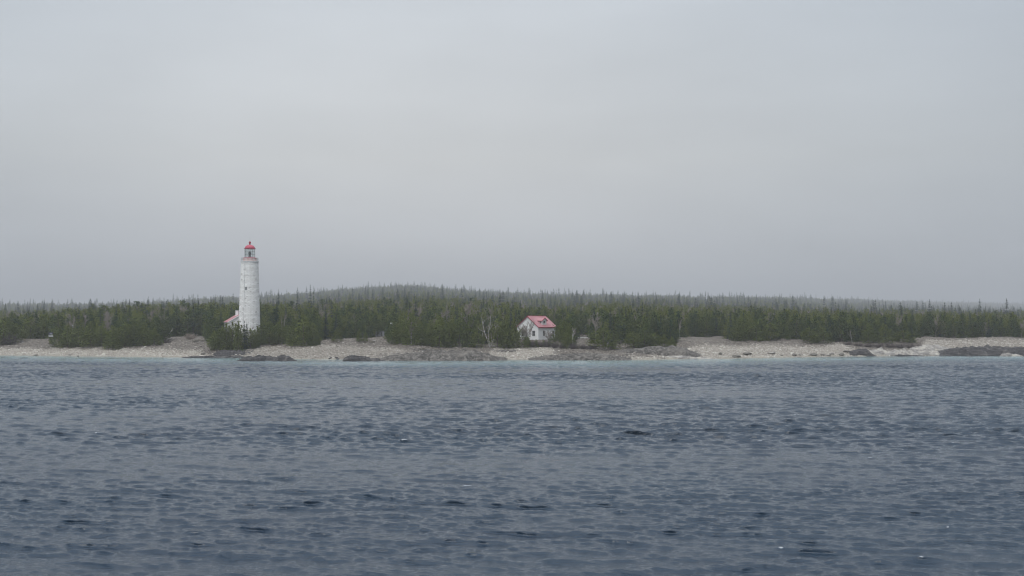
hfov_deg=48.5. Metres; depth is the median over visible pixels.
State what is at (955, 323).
cedar tree
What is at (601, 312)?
cedar tree
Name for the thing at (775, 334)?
cedar tree
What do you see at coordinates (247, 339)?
spruce tree
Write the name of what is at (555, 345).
bare shrub
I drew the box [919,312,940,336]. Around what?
cedar tree
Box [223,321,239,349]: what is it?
cedar tree
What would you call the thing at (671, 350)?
rock mound
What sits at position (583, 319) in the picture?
cedar tree
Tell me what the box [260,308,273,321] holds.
cedar tree
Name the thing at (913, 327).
cedar tree
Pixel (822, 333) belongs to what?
cedar tree
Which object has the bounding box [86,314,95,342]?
cedar tree
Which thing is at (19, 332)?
cedar tree
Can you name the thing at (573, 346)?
bare shrub
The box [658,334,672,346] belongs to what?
cedar tree
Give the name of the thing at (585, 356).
rock mound
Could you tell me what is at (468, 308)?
leafless tree
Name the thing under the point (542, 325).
house
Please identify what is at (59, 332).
cedar tree
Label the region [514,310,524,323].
cedar tree
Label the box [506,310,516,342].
spruce tree
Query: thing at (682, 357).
rock ledge
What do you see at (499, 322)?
cedar tree
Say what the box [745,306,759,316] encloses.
cedar tree
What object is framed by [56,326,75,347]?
cedar tree
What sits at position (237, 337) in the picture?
cedar tree
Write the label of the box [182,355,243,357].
rock ledge
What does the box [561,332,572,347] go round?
cedar tree
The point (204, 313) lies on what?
cedar tree
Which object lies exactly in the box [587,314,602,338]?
cedar tree
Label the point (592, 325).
spruce tree
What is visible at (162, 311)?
cedar tree
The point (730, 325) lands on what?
spruce tree
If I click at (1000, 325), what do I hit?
cedar tree
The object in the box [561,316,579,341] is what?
cedar tree
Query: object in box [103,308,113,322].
leafless tree
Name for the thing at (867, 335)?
cedar tree
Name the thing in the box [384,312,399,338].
cedar tree
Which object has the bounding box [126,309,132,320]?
cedar tree
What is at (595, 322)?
leafless tree
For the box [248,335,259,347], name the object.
cedar tree
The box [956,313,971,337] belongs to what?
cedar tree
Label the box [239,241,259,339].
lighthouse
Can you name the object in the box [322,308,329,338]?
spruce tree
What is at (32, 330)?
cedar tree
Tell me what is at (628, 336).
cedar tree
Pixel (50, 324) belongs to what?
cedar tree
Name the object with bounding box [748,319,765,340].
cedar tree
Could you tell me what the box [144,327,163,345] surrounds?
cedar tree
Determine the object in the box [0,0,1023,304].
sky
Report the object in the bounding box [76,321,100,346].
cedar tree
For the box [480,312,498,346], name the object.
birch tree
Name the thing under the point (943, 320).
cedar tree
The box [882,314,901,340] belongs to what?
cedar tree
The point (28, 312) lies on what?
cedar tree
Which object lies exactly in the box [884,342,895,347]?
bare shrub
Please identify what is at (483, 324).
cedar tree
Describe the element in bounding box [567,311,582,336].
cedar tree
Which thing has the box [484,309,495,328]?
cedar tree
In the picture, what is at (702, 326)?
cedar tree
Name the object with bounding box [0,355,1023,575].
water
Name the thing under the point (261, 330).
cedar tree
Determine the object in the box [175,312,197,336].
cedar tree
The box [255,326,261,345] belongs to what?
cedar tree
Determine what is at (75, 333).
cedar tree
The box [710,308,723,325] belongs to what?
cedar tree
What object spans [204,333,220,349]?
cedar tree
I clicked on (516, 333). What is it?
cedar tree
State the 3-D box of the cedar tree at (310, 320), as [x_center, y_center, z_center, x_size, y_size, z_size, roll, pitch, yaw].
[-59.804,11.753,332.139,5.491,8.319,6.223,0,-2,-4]
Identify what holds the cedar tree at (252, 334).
on the ground
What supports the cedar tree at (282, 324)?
on the ground
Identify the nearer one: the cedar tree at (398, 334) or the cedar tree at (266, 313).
the cedar tree at (398, 334)
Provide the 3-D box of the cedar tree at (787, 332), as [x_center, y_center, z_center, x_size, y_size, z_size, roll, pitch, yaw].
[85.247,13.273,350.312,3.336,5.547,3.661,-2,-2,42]
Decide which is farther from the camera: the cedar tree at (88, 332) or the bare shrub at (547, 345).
the cedar tree at (88, 332)
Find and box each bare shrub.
[1,333,17,344]
[182,332,197,338]
[542,339,550,346]
[550,342,558,348]
[568,343,577,348]
[874,342,885,347]
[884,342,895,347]
[893,342,906,347]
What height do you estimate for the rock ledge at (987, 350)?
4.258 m
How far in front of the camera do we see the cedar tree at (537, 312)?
378.22 m
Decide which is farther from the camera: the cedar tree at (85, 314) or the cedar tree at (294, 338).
the cedar tree at (85, 314)
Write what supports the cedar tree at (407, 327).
on the ground
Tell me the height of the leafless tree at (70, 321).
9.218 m
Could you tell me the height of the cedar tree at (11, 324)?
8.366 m
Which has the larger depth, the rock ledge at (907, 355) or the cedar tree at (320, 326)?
the cedar tree at (320, 326)
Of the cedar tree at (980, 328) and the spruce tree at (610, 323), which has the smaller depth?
the spruce tree at (610, 323)
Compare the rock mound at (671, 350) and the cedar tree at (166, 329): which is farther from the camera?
the cedar tree at (166, 329)
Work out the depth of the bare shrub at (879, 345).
341.30 m
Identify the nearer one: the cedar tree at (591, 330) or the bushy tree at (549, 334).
the bushy tree at (549, 334)
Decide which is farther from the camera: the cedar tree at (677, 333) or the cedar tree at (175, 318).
the cedar tree at (175, 318)
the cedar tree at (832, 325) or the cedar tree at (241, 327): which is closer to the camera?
the cedar tree at (241, 327)
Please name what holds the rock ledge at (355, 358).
on the ground
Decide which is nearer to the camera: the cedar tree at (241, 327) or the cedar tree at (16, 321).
the cedar tree at (241, 327)
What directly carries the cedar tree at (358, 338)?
on the ground
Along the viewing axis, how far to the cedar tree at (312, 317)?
345.43 m
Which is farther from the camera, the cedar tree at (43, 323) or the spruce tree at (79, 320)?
the cedar tree at (43, 323)
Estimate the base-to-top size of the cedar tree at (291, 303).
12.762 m
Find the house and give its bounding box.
[516,316,555,339]
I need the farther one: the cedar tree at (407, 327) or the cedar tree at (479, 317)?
the cedar tree at (479, 317)
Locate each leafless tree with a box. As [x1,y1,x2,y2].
[65,314,74,327]
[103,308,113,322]
[103,315,110,330]
[440,306,451,322]
[463,301,473,327]
[592,312,601,339]
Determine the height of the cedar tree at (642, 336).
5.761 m
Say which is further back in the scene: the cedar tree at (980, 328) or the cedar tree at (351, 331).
the cedar tree at (980, 328)
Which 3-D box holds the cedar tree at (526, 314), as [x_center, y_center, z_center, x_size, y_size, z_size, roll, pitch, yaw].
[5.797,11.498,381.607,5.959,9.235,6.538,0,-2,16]
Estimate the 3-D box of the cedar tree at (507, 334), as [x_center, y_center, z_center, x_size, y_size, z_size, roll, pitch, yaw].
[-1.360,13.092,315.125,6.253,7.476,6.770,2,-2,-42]
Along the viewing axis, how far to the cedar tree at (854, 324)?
353.44 m
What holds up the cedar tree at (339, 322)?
on the ground
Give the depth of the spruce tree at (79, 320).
353.04 m
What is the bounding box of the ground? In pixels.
[0,333,1023,359]
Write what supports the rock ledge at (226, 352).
on the ground
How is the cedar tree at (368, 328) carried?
on the ground
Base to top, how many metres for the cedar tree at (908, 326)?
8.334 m
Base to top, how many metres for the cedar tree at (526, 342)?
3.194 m
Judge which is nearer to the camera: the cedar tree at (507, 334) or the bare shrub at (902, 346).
the cedar tree at (507, 334)
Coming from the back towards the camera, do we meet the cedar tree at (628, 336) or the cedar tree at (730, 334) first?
the cedar tree at (730, 334)
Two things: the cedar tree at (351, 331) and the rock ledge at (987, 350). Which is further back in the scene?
the cedar tree at (351, 331)
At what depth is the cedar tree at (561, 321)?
333.53 m
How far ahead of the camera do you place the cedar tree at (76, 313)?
370.37 m
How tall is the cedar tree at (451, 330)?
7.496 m
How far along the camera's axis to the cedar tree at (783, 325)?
361.38 m
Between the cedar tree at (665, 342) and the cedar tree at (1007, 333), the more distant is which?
the cedar tree at (1007, 333)
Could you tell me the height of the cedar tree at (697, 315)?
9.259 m
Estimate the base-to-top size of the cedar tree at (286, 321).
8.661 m
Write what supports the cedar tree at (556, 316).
on the ground
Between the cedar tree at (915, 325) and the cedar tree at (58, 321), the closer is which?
the cedar tree at (58, 321)
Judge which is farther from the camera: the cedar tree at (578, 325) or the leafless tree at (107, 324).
the cedar tree at (578, 325)
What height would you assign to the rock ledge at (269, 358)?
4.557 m
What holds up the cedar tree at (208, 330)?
on the ground
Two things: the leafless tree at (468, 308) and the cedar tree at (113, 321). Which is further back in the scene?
the cedar tree at (113, 321)
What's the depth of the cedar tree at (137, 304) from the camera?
454.31 m
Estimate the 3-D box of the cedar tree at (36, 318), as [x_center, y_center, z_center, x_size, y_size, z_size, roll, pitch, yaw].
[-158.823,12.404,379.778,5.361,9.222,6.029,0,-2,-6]
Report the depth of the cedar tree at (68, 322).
356.42 m
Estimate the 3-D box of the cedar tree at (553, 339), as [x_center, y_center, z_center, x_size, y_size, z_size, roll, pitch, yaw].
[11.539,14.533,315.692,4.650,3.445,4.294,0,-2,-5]
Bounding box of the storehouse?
[224,310,238,337]
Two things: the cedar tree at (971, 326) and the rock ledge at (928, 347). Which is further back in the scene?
the cedar tree at (971, 326)
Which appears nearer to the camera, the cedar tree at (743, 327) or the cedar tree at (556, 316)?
the cedar tree at (743, 327)
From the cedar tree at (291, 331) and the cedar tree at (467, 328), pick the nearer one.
the cedar tree at (467, 328)
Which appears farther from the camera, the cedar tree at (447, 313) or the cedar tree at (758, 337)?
the cedar tree at (447, 313)
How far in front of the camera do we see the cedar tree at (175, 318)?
391.58 m
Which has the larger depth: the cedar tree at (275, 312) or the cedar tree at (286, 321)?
the cedar tree at (275, 312)
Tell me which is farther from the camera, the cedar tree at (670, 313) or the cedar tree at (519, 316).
the cedar tree at (519, 316)
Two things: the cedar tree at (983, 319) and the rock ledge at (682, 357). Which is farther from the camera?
the cedar tree at (983, 319)
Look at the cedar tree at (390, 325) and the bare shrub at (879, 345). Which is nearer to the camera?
the cedar tree at (390, 325)
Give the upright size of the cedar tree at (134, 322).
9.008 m
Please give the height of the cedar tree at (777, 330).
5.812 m
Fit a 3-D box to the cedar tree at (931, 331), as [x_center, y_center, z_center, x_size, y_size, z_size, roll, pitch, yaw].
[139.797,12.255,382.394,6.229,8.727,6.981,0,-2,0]
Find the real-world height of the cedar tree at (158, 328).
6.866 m
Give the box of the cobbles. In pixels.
[0,337,1023,358]
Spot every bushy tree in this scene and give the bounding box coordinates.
[516,320,534,340]
[543,330,553,338]
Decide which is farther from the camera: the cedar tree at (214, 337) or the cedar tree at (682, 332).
the cedar tree at (682, 332)
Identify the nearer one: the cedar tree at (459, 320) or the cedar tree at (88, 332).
the cedar tree at (459, 320)
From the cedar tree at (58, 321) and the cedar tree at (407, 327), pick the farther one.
the cedar tree at (58, 321)
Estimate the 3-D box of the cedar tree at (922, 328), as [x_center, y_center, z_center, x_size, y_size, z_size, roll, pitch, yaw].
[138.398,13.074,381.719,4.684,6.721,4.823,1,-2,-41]
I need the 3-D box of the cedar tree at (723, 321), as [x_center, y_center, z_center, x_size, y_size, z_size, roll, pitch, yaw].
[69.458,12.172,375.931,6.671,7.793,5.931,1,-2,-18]
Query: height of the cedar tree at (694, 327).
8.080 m
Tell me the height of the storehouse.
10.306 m
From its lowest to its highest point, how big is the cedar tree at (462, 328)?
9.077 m
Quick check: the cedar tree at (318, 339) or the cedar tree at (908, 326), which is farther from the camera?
the cedar tree at (908, 326)
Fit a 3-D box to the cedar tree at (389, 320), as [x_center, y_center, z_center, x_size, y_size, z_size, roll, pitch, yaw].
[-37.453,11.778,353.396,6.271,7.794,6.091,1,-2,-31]
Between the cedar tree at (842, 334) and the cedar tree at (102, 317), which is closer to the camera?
the cedar tree at (842, 334)
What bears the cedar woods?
on the ground
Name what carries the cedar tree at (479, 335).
on the ground
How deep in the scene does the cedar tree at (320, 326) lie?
340.43 m
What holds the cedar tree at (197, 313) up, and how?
on the ground
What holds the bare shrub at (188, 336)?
on the ground
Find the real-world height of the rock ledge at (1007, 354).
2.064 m
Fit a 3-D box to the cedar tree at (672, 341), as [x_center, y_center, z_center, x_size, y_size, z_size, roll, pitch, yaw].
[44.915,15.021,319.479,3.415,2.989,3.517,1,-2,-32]
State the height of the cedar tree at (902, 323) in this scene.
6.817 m
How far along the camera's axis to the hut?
369.44 m
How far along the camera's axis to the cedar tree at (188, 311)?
402.83 m
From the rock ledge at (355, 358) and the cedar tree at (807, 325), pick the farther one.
the cedar tree at (807, 325)
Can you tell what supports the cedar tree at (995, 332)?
on the ground
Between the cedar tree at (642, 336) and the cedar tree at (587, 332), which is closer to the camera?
the cedar tree at (642, 336)
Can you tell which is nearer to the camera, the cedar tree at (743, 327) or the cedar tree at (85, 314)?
the cedar tree at (743, 327)
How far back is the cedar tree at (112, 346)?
333.32 m
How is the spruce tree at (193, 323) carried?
on the ground
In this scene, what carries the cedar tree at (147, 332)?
on the ground
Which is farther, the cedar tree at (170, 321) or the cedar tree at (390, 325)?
the cedar tree at (170, 321)
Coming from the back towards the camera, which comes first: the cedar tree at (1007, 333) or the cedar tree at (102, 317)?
the cedar tree at (1007, 333)
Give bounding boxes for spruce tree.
[77,307,83,336]
[190,302,197,336]
[240,321,248,349]
[244,324,249,348]
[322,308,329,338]
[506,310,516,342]
[587,307,596,341]
[606,309,615,344]
[725,315,734,338]
[985,319,992,336]
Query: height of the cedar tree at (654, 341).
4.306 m
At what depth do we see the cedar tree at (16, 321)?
371.12 m
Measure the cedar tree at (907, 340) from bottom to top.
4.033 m
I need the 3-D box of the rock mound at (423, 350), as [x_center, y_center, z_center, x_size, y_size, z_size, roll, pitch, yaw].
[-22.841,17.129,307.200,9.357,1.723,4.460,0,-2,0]
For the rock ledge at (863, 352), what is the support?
on the ground
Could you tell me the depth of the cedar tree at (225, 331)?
324.64 m
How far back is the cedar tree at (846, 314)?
372.34 m
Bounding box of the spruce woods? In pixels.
[0,281,1023,338]
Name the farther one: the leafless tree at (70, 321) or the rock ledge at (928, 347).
the leafless tree at (70, 321)
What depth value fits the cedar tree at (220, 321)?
343.25 m
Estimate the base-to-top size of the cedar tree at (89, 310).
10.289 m
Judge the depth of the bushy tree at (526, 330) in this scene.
318.44 m
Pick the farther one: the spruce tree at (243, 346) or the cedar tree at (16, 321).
the cedar tree at (16, 321)
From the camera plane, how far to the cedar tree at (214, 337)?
324.72 m
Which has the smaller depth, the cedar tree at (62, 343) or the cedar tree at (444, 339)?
the cedar tree at (444, 339)
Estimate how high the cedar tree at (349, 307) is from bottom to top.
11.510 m
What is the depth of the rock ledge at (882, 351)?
330.57 m
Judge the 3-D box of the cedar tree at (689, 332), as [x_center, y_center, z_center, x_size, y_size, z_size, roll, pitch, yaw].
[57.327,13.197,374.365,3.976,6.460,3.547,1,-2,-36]
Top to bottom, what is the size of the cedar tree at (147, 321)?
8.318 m
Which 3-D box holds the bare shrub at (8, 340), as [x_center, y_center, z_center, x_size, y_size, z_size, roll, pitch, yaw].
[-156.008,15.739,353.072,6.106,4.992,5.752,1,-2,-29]
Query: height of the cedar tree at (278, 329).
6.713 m
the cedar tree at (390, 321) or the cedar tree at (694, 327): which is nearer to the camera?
the cedar tree at (390, 321)
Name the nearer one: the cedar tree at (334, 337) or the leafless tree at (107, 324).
the cedar tree at (334, 337)
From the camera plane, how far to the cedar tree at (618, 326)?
319.55 m
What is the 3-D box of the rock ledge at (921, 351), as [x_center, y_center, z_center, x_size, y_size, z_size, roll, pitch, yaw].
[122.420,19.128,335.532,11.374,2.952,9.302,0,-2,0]
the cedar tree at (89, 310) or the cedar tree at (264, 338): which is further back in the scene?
the cedar tree at (89, 310)
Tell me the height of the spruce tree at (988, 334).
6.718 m
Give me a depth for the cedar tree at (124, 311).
371.85 m
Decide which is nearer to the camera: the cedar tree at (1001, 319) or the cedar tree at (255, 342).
the cedar tree at (255, 342)
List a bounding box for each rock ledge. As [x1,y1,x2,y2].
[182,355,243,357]
[213,349,253,355]
[237,355,296,360]
[343,355,383,360]
[666,355,712,358]
[849,348,874,355]
[867,347,917,355]
[895,354,921,355]
[905,344,950,350]
[907,348,939,355]
[938,344,1023,355]
[1000,353,1019,355]
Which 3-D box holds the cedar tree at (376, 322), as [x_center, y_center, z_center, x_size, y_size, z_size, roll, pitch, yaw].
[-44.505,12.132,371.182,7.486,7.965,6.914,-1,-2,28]
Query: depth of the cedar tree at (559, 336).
317.59 m
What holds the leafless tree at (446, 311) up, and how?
on the ground
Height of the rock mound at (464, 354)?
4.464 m
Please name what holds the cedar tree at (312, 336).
on the ground
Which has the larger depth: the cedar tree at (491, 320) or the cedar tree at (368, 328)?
the cedar tree at (368, 328)
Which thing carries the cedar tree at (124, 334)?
on the ground
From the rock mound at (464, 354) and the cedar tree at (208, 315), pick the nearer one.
the rock mound at (464, 354)
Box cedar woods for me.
[0,284,1023,344]
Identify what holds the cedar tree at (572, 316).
on the ground
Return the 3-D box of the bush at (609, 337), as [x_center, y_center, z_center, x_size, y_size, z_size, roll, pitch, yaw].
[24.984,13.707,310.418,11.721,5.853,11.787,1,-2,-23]
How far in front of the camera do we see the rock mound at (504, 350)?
308.68 m
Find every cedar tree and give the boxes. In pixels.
[0,318,21,344]
[6,312,20,335]
[8,323,24,341]
[21,310,32,321]
[21,317,45,338]
[31,312,39,335]
[33,315,51,338]
[44,315,56,336]
[46,312,69,338]
[48,327,66,346]
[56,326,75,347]
[62,315,73,330]
[66,322,88,346]
[70,311,81,325]
[74,311,93,329]
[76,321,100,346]
[83,308,94,326]
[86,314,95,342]
[93,308,104,323]
[100,325,124,349]
[104,313,117,340]
[113,322,136,346]
[119,317,146,346]
[121,308,129,319]
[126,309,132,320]
[132,301,143,314]
[133,322,156,345]
[144,315,151,333]
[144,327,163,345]
[150,322,165,343]
[151,313,172,340]
[160,309,174,336]
[165,310,177,335]
[170,306,183,335]
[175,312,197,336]
[178,307,204,335]
[182,304,193,329]
[199,306,215,333]
[201,307,215,333]
[201,312,218,338]
[201,320,213,340]
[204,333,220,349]
[210,327,227,349]
[214,316,224,330]
[215,323,232,349]
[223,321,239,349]
[226,307,238,319]
[232,321,244,350]
[235,325,248,344]
[243,328,259,348]
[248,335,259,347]
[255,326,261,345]
[258,321,268,344]
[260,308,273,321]
[261,321,279,344]
[267,308,279,336]
[267,322,286,343]
[273,313,292,341]
[280,314,296,340]
[283,315,317,345]
[283,319,302,344]
[287,301,296,310]
[300,314,314,335]
[304,328,321,345]
[310,311,327,339]
[312,332,322,344]
[314,316,324,339]
[329,311,345,337]
[330,327,343,341]
[341,315,355,337]
[345,304,353,316]
[355,328,362,341]
[361,317,374,337]
[372,313,382,336]
[383,309,397,337]
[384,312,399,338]
[384,314,391,336]
[385,321,396,338]
[386,321,399,343]
[391,319,413,344]
[396,312,423,344]
[421,319,437,345]
[427,314,455,347]
[440,320,458,346]
[443,308,452,320]
[448,317,470,346]
[458,313,478,340]
[461,318,475,347]
[468,324,486,347]
[472,311,487,324]
[478,318,494,343]
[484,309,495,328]
[485,318,506,347]
[486,315,506,342]
[498,322,516,347]
[506,320,521,347]
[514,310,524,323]
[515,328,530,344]
[523,309,533,316]
[523,337,531,347]
[533,307,540,315]
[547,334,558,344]
[548,310,560,325]
[552,314,577,341]
[553,319,573,344]
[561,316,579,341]
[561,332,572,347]
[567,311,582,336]
[570,315,578,337]
[580,311,588,333]
[584,307,597,334]
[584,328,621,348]
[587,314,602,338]
[596,309,605,324]
[602,314,626,344]
[622,331,645,347]
[631,328,658,347]
[645,333,665,346]
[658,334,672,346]
[664,309,681,337]
[664,320,678,343]
[666,316,680,341]
[668,336,676,345]
[675,311,687,336]
[684,318,691,335]
[689,310,704,336]
[690,314,701,336]
[696,309,716,336]
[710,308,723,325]
[714,313,727,335]
[726,320,749,340]
[732,316,757,340]
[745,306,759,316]
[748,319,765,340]
[758,322,781,340]
[770,321,781,339]
[779,315,795,338]
[783,323,793,339]
[799,327,820,342]
[800,319,818,339]
[816,328,834,342]
[824,319,838,341]
[829,312,853,341]
[842,312,854,337]
[842,312,861,341]
[861,323,876,342]
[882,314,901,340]
[890,330,917,342]
[894,319,909,338]
[901,314,912,337]
[909,315,920,337]
[909,316,916,337]
[917,317,930,336]
[918,312,936,336]
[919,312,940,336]
[938,312,952,337]
[945,318,960,337]
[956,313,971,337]
[967,317,980,337]
[968,316,986,337]
[979,317,990,336]
[990,316,998,336]
[991,315,1002,336]
[998,317,1006,336]
[1003,313,1019,337]
[1009,317,1022,336]
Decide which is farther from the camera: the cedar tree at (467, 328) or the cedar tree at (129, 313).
the cedar tree at (129, 313)
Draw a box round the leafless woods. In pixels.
[2,286,1023,326]
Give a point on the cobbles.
(543, 347)
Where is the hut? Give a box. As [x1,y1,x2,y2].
[375,331,383,336]
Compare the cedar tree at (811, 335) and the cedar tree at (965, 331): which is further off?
the cedar tree at (965, 331)
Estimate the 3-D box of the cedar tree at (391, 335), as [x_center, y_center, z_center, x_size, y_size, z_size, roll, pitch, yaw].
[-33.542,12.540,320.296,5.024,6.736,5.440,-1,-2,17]
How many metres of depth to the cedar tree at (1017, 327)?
385.79 m
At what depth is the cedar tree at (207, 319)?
352.09 m
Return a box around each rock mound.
[378,348,506,360]
[411,348,438,351]
[492,349,515,351]
[528,352,631,359]
[609,345,701,356]
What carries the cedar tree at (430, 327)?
on the ground
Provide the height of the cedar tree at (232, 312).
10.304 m
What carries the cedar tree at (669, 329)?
on the ground

